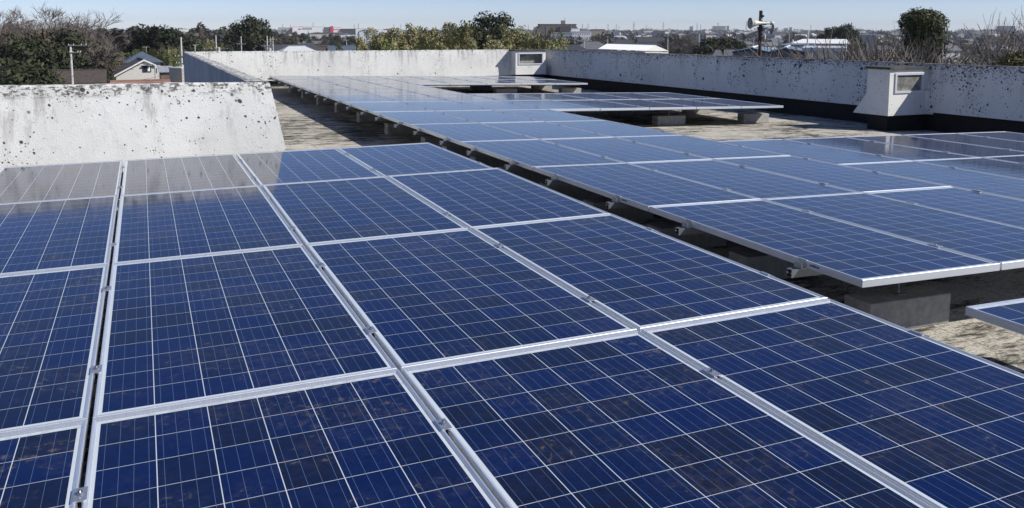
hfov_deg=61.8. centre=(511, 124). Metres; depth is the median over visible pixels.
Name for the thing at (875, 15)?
sky
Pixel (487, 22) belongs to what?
evergreen tree
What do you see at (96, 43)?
evergreen tree
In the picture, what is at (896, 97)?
roof vent
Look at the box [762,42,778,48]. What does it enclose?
house
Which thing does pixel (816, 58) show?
cherry tree
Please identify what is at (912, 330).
end clamp
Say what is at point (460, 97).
solar panel
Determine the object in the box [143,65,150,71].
window
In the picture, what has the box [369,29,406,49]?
bamboo clump
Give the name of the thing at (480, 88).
ballast block
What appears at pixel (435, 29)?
bamboo clump
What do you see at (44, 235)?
solar panel
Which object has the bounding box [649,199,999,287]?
solar panel
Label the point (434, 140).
ballast block
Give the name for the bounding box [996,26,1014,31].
factory
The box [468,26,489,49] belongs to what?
evergreen tree
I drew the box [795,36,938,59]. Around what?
cherry tree
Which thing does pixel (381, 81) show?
solar panel
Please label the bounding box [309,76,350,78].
solar panel
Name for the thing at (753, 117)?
ballast block
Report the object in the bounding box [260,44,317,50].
house
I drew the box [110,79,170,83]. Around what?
house
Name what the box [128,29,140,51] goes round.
conifer tree
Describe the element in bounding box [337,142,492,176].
solar panel
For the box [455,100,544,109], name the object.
solar panel
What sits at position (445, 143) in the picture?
mounting rail
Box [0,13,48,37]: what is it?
bare tree
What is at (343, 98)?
solar panel
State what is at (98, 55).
bare tree
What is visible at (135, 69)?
gabled house
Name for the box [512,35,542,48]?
bamboo clump
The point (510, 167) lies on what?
mounting rail
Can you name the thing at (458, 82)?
solar panel
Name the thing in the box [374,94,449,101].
solar panel
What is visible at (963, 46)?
bare tree
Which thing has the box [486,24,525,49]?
bamboo clump
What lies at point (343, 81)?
solar panel
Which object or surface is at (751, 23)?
horn loudspeaker
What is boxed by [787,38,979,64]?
cherry tree
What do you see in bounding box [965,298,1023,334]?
solar panel
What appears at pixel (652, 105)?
solar panel
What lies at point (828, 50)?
cherry tree
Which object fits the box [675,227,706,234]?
mounting rail
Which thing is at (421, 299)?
solar panel
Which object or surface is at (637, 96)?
solar panel
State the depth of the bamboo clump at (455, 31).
123.60 m
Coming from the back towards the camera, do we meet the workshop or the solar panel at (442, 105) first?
the workshop
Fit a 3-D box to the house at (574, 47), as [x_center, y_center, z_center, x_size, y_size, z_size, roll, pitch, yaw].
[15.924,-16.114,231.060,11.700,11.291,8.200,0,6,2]
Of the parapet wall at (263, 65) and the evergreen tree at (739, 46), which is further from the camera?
the evergreen tree at (739, 46)
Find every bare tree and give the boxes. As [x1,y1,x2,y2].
[0,2,127,70]
[0,13,16,37]
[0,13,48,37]
[0,32,23,50]
[18,12,95,40]
[43,35,108,68]
[75,38,132,83]
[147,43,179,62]
[310,33,319,40]
[320,37,330,44]
[655,38,673,51]
[662,44,687,53]
[663,42,693,51]
[672,37,685,45]
[680,33,699,40]
[682,45,694,53]
[683,37,695,44]
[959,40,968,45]
[961,44,972,54]
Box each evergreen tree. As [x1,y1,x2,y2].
[0,34,77,69]
[0,57,27,69]
[0,61,63,84]
[0,64,25,80]
[1,32,21,41]
[9,61,33,71]
[18,57,65,83]
[22,29,74,66]
[45,28,112,83]
[72,39,112,83]
[80,36,117,82]
[130,26,180,66]
[146,24,187,60]
[149,29,196,61]
[164,30,202,62]
[222,14,276,50]
[281,36,288,43]
[286,38,296,43]
[291,31,299,38]
[299,35,309,42]
[324,37,334,44]
[334,35,342,43]
[456,29,484,46]
[457,11,517,35]
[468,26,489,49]
[479,27,501,49]
[487,27,510,49]
[687,45,711,54]
[692,38,715,51]
[699,45,716,54]
[700,37,722,46]
[705,36,719,47]
[712,45,724,54]
[717,37,732,46]
[718,38,729,46]
[727,38,739,47]
[730,41,750,48]
[732,41,749,47]
[816,27,836,38]
[830,23,866,57]
[897,6,951,62]
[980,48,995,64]
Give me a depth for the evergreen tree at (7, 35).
129.23 m
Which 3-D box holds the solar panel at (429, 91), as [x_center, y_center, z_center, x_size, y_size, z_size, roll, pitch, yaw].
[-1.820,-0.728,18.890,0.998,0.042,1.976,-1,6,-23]
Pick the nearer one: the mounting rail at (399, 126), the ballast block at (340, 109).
the mounting rail at (399, 126)
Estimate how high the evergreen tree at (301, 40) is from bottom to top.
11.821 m
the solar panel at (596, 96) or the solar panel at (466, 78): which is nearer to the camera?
the solar panel at (596, 96)
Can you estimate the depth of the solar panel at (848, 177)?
7.88 m
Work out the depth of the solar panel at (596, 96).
18.29 m
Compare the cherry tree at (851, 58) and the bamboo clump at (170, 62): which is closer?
the cherry tree at (851, 58)
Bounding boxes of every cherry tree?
[707,40,810,57]
[724,37,917,61]
[738,45,844,59]
[747,45,993,65]
[764,38,947,63]
[773,29,896,60]
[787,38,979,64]
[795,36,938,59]
[795,39,933,62]
[810,36,1011,65]
[813,23,887,60]
[814,35,983,63]
[824,43,963,63]
[866,26,971,62]
[871,31,948,63]
[874,38,984,64]
[906,52,1008,65]
[908,34,991,65]
[948,6,1023,65]
[960,17,1023,65]
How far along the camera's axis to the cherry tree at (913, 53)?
36.46 m
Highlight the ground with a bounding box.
[125,31,990,64]
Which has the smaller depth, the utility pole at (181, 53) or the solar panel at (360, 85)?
the solar panel at (360, 85)
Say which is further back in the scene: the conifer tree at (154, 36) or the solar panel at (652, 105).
the conifer tree at (154, 36)
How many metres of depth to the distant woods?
757.95 m
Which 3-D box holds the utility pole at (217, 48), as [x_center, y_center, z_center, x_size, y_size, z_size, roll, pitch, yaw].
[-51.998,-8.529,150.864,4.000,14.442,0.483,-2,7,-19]
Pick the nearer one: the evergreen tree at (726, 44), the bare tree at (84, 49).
the bare tree at (84, 49)
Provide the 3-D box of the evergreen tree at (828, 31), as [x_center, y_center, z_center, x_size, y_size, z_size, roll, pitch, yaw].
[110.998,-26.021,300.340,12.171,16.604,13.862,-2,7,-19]
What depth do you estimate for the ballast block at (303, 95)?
21.10 m
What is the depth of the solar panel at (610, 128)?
11.58 m
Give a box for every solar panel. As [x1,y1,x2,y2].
[0,160,122,202]
[0,195,117,274]
[0,264,108,433]
[0,420,87,507]
[82,369,502,507]
[93,245,396,418]
[112,185,302,262]
[121,154,257,194]
[236,148,380,187]
[262,176,466,247]
[269,76,314,80]
[279,79,332,84]
[291,84,347,89]
[306,88,369,95]
[306,228,636,373]
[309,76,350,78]
[319,79,369,82]
[323,94,399,103]
[333,83,391,87]
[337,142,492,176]
[342,76,386,78]
[345,102,432,113]
[352,88,418,93]
[356,79,407,82]
[373,111,477,126]
[374,83,433,87]
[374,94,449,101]
[377,76,420,78]
[387,168,608,228]
[392,79,449,84]
[397,88,465,93]
[401,101,490,110]
[402,330,932,507]
[409,76,453,78]
[410,123,536,144]
[423,94,497,100]
[428,79,485,84]
[437,110,540,122]
[441,76,486,79]
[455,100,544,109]
[460,139,621,170]
[468,79,520,84]
[471,76,517,78]
[471,93,546,99]
[471,213,827,331]
[482,121,612,138]
[494,79,554,84]
[495,109,601,120]
[502,76,555,79]
[503,100,599,110]
[511,93,594,99]
[533,162,759,211]
[534,80,587,84]
[541,137,710,162]
[545,120,681,136]
[554,93,634,99]
[554,100,648,110]
[598,93,678,98]
[601,99,695,109]
[616,135,786,158]
[630,159,857,198]
[639,92,711,98]
[641,299,1023,507]
[642,99,740,108]
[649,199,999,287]
[686,98,782,107]
[714,155,949,191]
[719,139,910,163]
[764,192,1023,269]
[786,137,974,160]
[839,161,1023,199]
[847,135,1023,156]
[865,186,1023,227]
[907,133,1023,150]
[914,157,1023,178]
[959,131,1023,140]
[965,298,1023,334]
[983,155,1023,162]
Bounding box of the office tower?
[712,26,722,31]
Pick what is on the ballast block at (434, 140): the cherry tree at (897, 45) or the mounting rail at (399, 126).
the mounting rail at (399, 126)
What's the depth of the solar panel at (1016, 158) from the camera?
9.27 m
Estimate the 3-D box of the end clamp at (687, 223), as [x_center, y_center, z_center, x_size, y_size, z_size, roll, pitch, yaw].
[1.160,0.653,5.653,0.043,0.048,0.060,-1,6,-23]
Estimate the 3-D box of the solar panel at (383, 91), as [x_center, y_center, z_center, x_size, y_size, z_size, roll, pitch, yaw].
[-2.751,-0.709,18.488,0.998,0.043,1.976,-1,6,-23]
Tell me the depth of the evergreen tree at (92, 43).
127.85 m
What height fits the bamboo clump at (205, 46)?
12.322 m
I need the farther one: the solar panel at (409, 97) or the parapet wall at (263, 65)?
the parapet wall at (263, 65)
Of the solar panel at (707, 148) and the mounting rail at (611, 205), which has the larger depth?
the solar panel at (707, 148)
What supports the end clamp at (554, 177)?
attached to the mounting rail at (552, 182)
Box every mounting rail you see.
[93,379,97,395]
[284,84,576,85]
[360,108,767,114]
[375,117,387,119]
[394,124,407,127]
[413,131,430,134]
[439,141,456,144]
[466,151,486,154]
[504,164,525,169]
[545,179,568,185]
[606,201,633,208]
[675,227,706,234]
[786,267,821,277]
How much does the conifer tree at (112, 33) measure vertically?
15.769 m
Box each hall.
[358,29,371,43]
[599,44,667,52]
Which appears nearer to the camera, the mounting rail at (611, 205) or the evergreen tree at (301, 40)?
the mounting rail at (611, 205)
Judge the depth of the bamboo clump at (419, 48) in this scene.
109.01 m
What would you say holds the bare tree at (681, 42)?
on the ground
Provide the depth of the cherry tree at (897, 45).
40.55 m
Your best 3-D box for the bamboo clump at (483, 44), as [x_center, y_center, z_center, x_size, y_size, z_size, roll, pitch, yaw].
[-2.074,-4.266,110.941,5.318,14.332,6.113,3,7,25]
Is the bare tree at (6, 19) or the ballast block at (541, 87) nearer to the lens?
the ballast block at (541, 87)
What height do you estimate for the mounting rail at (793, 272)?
0.045 m
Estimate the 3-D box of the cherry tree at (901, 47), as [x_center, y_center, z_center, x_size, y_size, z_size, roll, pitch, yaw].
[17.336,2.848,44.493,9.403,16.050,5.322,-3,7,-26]
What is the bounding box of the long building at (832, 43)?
[795,39,849,59]
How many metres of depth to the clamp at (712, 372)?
3.06 m
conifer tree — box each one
[99,28,110,53]
[108,28,118,62]
[114,30,126,65]
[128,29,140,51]
[137,29,147,53]
[148,26,161,57]
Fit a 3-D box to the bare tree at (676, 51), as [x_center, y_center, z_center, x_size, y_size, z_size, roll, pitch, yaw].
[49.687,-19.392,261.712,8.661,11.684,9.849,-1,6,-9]
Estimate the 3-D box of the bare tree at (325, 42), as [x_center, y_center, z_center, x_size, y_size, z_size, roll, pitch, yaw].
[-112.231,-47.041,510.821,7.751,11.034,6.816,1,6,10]
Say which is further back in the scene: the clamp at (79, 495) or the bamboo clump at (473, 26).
the bamboo clump at (473, 26)
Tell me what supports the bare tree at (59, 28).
on the ground
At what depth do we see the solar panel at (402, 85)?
20.78 m
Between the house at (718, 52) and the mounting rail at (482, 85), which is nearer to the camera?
the mounting rail at (482, 85)
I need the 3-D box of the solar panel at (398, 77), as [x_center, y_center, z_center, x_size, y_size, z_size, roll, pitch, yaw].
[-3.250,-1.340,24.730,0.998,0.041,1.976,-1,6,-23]
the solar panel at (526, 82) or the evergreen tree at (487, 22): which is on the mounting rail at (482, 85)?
the solar panel at (526, 82)
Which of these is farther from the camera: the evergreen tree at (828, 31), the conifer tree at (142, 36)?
the evergreen tree at (828, 31)
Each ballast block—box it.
[289,86,300,92]
[301,91,316,97]
[316,97,337,104]
[334,103,363,112]
[357,112,391,122]
[384,122,416,134]
[421,136,443,146]
[442,144,470,157]
[470,86,491,90]
[470,155,509,167]
[494,86,516,92]
[499,166,550,183]
[531,78,551,89]
[540,182,602,200]
[559,88,580,92]
[583,198,652,219]
[602,111,632,115]
[647,222,725,247]
[652,114,684,125]
[681,110,709,113]
[729,249,793,278]
[737,109,768,122]
[844,283,950,328]
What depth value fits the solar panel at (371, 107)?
14.37 m
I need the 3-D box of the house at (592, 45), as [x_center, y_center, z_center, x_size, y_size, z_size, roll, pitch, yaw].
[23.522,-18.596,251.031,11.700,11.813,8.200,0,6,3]
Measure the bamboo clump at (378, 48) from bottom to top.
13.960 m
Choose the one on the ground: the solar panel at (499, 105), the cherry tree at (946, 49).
the cherry tree at (946, 49)
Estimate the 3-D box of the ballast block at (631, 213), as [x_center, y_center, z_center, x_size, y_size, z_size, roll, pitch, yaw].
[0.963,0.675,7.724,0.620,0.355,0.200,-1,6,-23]
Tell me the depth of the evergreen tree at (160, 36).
187.36 m
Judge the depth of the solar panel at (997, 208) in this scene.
6.60 m
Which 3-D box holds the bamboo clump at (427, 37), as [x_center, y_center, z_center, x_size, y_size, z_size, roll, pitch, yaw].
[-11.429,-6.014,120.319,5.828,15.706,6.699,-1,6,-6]
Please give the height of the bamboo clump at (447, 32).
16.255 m
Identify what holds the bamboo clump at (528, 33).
on the ground
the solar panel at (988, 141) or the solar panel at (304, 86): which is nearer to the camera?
the solar panel at (988, 141)
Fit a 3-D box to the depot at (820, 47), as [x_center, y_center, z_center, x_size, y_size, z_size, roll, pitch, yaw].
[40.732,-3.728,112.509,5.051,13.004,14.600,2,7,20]
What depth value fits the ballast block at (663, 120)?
16.09 m
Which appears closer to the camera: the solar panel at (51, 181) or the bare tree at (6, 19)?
the solar panel at (51, 181)
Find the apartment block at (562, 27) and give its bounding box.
[533,20,577,35]
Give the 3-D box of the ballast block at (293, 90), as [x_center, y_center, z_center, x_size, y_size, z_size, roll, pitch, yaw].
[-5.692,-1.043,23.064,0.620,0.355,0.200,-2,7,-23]
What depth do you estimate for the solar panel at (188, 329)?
3.51 m
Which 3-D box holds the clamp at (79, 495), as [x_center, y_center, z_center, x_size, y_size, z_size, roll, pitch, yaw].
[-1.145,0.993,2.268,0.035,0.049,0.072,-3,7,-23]
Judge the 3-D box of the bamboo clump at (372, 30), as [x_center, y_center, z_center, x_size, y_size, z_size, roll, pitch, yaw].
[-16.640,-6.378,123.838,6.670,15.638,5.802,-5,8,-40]
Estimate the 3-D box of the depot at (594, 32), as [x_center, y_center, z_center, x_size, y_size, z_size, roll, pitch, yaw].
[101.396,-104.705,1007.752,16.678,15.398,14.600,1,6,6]
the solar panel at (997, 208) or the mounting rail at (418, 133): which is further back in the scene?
the mounting rail at (418, 133)
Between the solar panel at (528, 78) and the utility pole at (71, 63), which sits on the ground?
the utility pole at (71, 63)
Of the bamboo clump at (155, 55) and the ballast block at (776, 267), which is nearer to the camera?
the ballast block at (776, 267)
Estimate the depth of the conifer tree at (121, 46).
184.95 m
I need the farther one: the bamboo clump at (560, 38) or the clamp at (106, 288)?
the bamboo clump at (560, 38)
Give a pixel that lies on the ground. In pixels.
(860, 32)
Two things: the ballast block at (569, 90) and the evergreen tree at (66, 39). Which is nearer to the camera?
the ballast block at (569, 90)
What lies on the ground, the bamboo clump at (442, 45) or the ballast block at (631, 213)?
the bamboo clump at (442, 45)
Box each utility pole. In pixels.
[68,44,86,83]
[175,37,183,66]
[204,35,219,50]
[266,36,272,50]
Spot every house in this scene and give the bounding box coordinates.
[52,69,107,83]
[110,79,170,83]
[113,57,159,79]
[122,48,162,75]
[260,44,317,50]
[278,46,314,50]
[317,46,326,50]
[325,45,370,50]
[564,44,588,50]
[580,41,612,50]
[609,39,637,50]
[635,37,663,51]
[713,49,722,55]
[724,48,739,55]
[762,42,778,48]
[766,39,782,41]
[937,45,961,60]
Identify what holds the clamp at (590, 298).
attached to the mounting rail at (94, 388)
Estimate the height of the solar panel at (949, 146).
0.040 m
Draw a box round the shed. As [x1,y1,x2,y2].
[158,66,172,78]
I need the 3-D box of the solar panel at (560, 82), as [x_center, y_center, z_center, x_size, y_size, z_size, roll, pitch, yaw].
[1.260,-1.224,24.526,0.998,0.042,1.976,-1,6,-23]
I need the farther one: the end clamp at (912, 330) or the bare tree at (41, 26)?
the bare tree at (41, 26)
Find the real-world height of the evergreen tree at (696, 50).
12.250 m
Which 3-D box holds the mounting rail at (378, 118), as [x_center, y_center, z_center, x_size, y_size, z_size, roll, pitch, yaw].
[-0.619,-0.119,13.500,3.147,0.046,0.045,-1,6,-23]
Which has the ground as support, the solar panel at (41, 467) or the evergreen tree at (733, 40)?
the evergreen tree at (733, 40)
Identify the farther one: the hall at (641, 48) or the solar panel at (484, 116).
the hall at (641, 48)
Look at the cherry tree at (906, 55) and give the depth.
32.47 m
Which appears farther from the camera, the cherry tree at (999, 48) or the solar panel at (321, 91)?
the cherry tree at (999, 48)
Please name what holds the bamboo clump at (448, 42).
on the ground
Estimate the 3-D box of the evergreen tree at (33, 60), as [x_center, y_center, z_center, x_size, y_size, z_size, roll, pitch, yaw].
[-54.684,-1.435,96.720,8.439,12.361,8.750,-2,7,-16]
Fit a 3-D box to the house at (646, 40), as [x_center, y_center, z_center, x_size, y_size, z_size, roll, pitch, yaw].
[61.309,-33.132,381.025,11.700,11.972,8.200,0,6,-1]
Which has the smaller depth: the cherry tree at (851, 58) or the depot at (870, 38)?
the cherry tree at (851, 58)
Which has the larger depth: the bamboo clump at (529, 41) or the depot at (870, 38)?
the depot at (870, 38)
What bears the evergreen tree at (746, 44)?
on the ground
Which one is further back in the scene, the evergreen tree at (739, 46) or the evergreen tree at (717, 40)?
the evergreen tree at (717, 40)
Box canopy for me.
[778,43,814,46]
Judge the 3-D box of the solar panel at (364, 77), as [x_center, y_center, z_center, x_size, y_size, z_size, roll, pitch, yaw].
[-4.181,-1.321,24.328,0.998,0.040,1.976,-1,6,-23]
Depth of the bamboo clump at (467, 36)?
123.44 m
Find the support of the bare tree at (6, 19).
on the ground
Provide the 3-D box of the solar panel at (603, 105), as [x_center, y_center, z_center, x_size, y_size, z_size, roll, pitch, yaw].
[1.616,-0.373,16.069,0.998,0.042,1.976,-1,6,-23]
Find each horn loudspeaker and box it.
[740,29,765,39]
[747,17,773,28]
[762,25,774,33]
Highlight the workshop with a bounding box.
[732,45,803,57]
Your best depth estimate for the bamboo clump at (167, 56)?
178.71 m
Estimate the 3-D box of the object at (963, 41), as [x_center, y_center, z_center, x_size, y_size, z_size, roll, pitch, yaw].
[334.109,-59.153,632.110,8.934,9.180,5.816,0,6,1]
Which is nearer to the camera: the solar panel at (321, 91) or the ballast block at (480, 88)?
the solar panel at (321, 91)
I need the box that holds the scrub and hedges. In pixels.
[896,43,1011,65]
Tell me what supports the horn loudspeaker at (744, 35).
attached to the loudspeaker pole at (761, 16)
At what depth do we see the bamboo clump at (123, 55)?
182.26 m
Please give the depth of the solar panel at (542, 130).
11.15 m
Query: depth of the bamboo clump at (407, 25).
117.30 m
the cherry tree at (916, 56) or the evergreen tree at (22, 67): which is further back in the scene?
the evergreen tree at (22, 67)
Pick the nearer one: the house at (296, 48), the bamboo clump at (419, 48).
the bamboo clump at (419, 48)
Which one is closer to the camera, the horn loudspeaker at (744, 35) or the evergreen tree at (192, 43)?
the horn loudspeaker at (744, 35)
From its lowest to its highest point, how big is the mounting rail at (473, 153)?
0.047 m
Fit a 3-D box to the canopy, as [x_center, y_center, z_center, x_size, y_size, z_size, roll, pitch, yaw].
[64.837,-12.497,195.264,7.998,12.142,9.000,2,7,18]
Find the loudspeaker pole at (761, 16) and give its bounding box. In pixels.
[757,11,766,56]
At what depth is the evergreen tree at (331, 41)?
522.93 m
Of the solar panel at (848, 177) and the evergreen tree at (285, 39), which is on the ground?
the evergreen tree at (285, 39)
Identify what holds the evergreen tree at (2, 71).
on the ground
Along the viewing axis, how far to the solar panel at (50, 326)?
3.38 m
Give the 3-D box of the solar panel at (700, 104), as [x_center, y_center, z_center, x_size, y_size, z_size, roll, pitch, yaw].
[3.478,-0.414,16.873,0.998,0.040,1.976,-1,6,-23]
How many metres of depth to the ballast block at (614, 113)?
17.91 m
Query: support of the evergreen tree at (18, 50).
on the ground
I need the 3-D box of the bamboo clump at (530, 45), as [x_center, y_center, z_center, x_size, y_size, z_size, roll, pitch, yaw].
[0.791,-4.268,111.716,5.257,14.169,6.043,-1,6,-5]
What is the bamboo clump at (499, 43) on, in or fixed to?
on the ground
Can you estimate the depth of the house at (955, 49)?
412.18 m
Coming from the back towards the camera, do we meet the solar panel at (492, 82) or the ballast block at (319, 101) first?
the solar panel at (492, 82)
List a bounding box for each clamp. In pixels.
[72,486,87,507]
[91,365,101,382]
[103,286,110,295]
[316,262,325,270]
[365,326,376,338]
[434,418,451,435]
[551,174,557,179]
[582,296,595,302]
[612,195,619,202]
[682,219,692,227]
[702,367,721,378]
[794,257,807,268]
[910,329,929,336]
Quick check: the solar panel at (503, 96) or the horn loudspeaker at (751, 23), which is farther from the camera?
the horn loudspeaker at (751, 23)
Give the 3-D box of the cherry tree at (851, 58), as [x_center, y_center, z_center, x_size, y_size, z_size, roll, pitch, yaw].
[13.191,5.360,25.665,21.104,15.341,16.636,1,6,11]
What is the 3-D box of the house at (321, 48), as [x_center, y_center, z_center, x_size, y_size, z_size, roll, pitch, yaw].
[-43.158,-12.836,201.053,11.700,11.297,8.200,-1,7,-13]
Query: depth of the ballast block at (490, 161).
10.26 m
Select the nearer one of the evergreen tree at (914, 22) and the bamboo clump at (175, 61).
the evergreen tree at (914, 22)
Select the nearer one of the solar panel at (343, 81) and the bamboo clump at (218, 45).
the solar panel at (343, 81)
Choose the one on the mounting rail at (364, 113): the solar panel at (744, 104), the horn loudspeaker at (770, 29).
the solar panel at (744, 104)
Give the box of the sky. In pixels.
[0,0,1023,31]
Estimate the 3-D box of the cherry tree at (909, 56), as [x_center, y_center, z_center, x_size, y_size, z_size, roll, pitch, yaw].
[16.967,3.913,37.233,17.013,15.689,21.582,-3,7,-23]
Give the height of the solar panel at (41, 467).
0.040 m
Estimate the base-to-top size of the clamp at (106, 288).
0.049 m
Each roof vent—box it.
[508,49,546,77]
[854,65,932,130]
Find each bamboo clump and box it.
[113,52,125,69]
[130,47,155,55]
[141,46,169,65]
[157,49,171,65]
[159,49,178,65]
[163,46,183,66]
[202,39,210,51]
[205,39,224,51]
[209,40,226,50]
[335,34,379,50]
[355,27,399,50]
[355,38,389,50]
[364,29,374,48]
[367,27,400,41]
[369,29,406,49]
[371,39,402,49]
[376,37,427,49]
[383,37,421,49]
[391,25,422,49]
[391,26,417,49]
[398,22,450,46]
[401,23,438,49]
[403,23,464,49]
[409,27,443,49]
[409,37,454,49]
[417,37,440,49]
[420,37,460,49]
[422,24,469,49]
[427,26,476,49]
[430,22,476,49]
[443,24,475,49]
[468,37,506,49]
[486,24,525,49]
[493,25,525,49]
[493,40,527,48]
[496,28,541,49]
[503,27,555,48]
[504,38,537,48]
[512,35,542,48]
[521,32,549,48]
[524,31,562,47]
[530,32,563,47]
[537,40,546,48]
[545,40,554,48]
[550,40,569,49]
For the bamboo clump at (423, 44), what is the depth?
105.00 m
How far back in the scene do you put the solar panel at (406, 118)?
12.57 m
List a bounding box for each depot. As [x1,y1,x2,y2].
[591,29,604,36]
[802,46,844,59]
[849,34,877,59]
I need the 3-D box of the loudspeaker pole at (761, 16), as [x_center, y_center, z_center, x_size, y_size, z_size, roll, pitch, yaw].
[11.589,2.832,40.781,0.580,16.401,0.268,2,7,16]
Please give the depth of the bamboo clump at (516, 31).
125.66 m
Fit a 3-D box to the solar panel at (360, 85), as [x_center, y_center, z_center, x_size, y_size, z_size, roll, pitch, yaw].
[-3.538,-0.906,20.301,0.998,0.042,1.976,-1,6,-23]
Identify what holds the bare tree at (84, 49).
on the ground
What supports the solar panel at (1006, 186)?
on the rail
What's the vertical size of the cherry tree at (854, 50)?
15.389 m
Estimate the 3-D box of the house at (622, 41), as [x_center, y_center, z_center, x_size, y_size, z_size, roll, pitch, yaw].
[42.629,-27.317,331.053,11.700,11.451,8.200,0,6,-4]
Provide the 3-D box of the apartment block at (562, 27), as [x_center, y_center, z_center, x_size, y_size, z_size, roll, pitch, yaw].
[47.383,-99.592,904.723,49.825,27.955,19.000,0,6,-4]
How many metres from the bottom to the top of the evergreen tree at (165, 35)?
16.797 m
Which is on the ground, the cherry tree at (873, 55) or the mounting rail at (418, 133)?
the cherry tree at (873, 55)
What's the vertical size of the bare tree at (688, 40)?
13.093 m
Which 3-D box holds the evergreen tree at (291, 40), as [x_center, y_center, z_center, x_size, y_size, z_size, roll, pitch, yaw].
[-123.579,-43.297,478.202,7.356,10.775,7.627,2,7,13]
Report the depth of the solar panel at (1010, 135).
11.82 m
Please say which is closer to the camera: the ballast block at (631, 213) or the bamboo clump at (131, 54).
the ballast block at (631, 213)
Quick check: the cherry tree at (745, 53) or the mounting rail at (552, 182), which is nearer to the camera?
the mounting rail at (552, 182)
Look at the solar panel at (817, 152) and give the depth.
9.52 m
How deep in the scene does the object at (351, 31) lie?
1460.87 m
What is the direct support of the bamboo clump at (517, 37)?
on the ground
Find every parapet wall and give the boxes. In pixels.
[0,82,285,191]
[183,52,271,89]
[192,49,546,85]
[546,49,1023,132]
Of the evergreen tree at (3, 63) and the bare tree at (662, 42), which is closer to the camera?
the evergreen tree at (3, 63)
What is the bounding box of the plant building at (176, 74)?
[168,64,183,81]
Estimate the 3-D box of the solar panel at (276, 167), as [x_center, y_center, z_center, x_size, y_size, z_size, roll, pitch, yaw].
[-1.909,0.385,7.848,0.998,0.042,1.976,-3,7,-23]
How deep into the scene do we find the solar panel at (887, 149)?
9.93 m
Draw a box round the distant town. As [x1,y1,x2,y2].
[177,29,1023,43]
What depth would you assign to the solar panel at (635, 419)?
2.60 m
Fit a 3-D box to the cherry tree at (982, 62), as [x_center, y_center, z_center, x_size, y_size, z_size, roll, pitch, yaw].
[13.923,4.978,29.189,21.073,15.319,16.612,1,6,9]
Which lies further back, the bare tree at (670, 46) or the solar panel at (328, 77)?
the bare tree at (670, 46)
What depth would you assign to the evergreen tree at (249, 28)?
213.61 m
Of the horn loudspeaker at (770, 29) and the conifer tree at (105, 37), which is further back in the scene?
the conifer tree at (105, 37)
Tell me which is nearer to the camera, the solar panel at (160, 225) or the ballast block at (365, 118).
the solar panel at (160, 225)
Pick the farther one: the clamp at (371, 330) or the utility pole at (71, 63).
the utility pole at (71, 63)
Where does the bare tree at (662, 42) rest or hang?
on the ground
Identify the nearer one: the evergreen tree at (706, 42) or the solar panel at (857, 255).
the solar panel at (857, 255)
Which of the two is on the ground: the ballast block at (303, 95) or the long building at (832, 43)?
the long building at (832, 43)
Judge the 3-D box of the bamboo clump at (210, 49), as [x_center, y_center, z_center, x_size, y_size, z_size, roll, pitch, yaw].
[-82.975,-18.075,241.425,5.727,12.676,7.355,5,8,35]
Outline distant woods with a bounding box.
[0,21,1023,64]
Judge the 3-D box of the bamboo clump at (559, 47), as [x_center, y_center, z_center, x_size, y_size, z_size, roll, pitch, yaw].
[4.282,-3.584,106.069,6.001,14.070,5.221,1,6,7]
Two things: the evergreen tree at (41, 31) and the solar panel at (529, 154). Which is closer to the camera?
the solar panel at (529, 154)
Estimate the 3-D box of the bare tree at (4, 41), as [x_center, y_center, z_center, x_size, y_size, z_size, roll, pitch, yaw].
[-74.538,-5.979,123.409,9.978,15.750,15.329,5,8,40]
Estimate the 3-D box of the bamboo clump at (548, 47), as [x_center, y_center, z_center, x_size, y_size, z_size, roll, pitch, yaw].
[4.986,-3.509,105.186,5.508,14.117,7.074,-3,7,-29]
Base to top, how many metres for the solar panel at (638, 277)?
0.040 m
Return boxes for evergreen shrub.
[994,50,1023,65]
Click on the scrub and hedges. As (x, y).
(966, 55)
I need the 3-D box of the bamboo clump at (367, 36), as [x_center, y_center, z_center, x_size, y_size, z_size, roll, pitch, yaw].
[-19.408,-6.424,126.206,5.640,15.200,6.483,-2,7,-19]
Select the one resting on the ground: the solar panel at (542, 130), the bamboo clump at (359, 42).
the bamboo clump at (359, 42)
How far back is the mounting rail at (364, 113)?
15.70 m
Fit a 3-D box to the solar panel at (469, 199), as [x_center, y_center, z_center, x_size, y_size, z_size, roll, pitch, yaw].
[-0.191,0.529,6.433,0.998,0.041,1.976,-3,7,-23]
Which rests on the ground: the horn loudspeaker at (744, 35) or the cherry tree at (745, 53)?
the cherry tree at (745, 53)
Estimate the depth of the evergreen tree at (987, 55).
340.90 m

